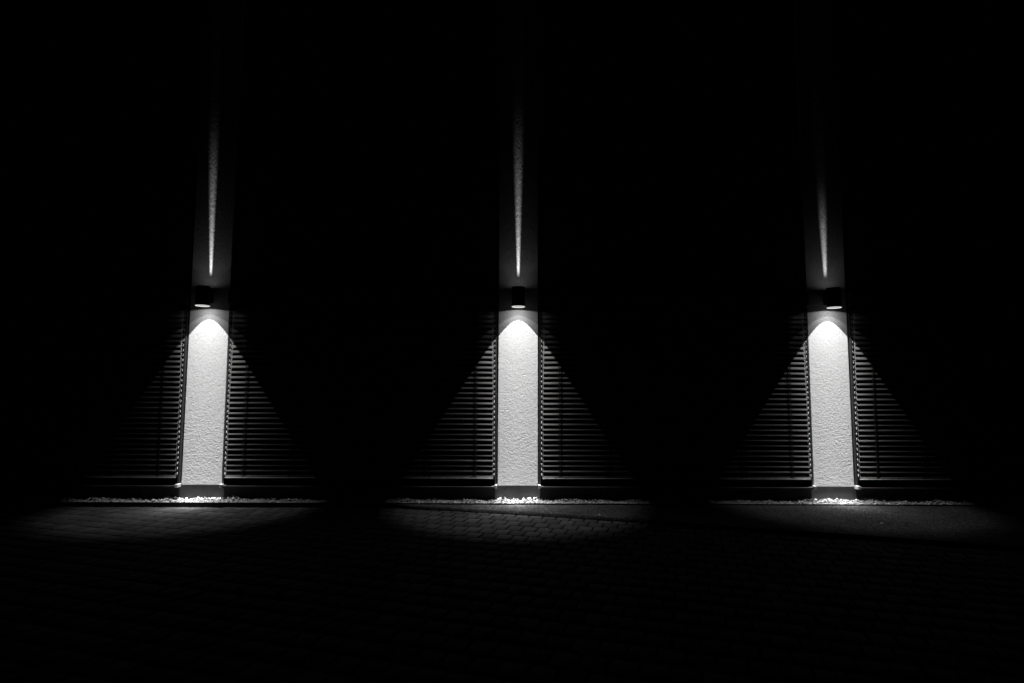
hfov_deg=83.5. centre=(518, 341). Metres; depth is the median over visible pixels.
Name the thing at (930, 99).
facade wall
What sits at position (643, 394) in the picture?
venetian blind
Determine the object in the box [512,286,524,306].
wall lamp
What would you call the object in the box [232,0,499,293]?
facade wall
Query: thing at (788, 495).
base wall
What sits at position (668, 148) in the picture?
facade wall
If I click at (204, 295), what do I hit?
wall lamp
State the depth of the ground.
10.21 m
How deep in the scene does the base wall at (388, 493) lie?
8.35 m
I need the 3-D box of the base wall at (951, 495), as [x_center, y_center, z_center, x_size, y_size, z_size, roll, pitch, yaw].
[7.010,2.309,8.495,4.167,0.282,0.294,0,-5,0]
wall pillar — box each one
[179,0,244,500]
[495,0,539,500]
[794,0,855,501]
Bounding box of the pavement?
[395,504,1023,551]
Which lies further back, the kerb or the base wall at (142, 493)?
the base wall at (142, 493)
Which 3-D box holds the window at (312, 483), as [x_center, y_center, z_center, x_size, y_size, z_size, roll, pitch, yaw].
[-2.305,0.688,8.501,4.009,2.884,0.242,0,-5,0]
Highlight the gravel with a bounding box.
[0,495,1023,504]
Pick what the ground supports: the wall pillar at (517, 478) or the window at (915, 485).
the wall pillar at (517, 478)
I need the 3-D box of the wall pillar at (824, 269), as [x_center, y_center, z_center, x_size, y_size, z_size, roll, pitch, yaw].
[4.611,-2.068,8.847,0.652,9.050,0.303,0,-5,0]
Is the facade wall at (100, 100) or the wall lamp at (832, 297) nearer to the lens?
the wall lamp at (832, 297)
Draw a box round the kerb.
[0,502,1023,507]
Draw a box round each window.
[0,304,185,487]
[219,294,498,488]
[538,294,816,489]
[846,306,1023,489]
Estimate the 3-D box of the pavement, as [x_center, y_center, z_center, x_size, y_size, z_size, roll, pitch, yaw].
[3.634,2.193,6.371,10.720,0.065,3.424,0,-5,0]
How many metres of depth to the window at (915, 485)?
8.44 m
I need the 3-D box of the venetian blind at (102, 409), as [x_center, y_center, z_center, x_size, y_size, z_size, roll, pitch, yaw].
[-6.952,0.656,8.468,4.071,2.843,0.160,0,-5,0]
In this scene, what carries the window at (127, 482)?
on the base wall at (142, 493)
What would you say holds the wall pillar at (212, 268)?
on the ground
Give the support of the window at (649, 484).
on the base wall at (788, 495)
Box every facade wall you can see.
[0,0,205,290]
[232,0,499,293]
[538,0,804,293]
[833,0,1023,292]
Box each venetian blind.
[0,290,190,483]
[222,290,497,484]
[539,291,813,485]
[846,292,1023,485]
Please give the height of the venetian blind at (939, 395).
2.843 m
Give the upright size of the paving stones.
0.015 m
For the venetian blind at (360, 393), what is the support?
attached to the window at (312, 483)
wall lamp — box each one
[195,285,213,305]
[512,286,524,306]
[823,287,841,307]
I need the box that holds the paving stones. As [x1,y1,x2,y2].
[0,507,1023,682]
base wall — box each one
[0,487,179,500]
[224,488,494,500]
[540,489,811,501]
[856,489,1023,502]
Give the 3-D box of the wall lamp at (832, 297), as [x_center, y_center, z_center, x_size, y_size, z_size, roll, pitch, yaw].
[4.607,-0.630,8.431,0.192,0.294,0.292,0,-5,0]

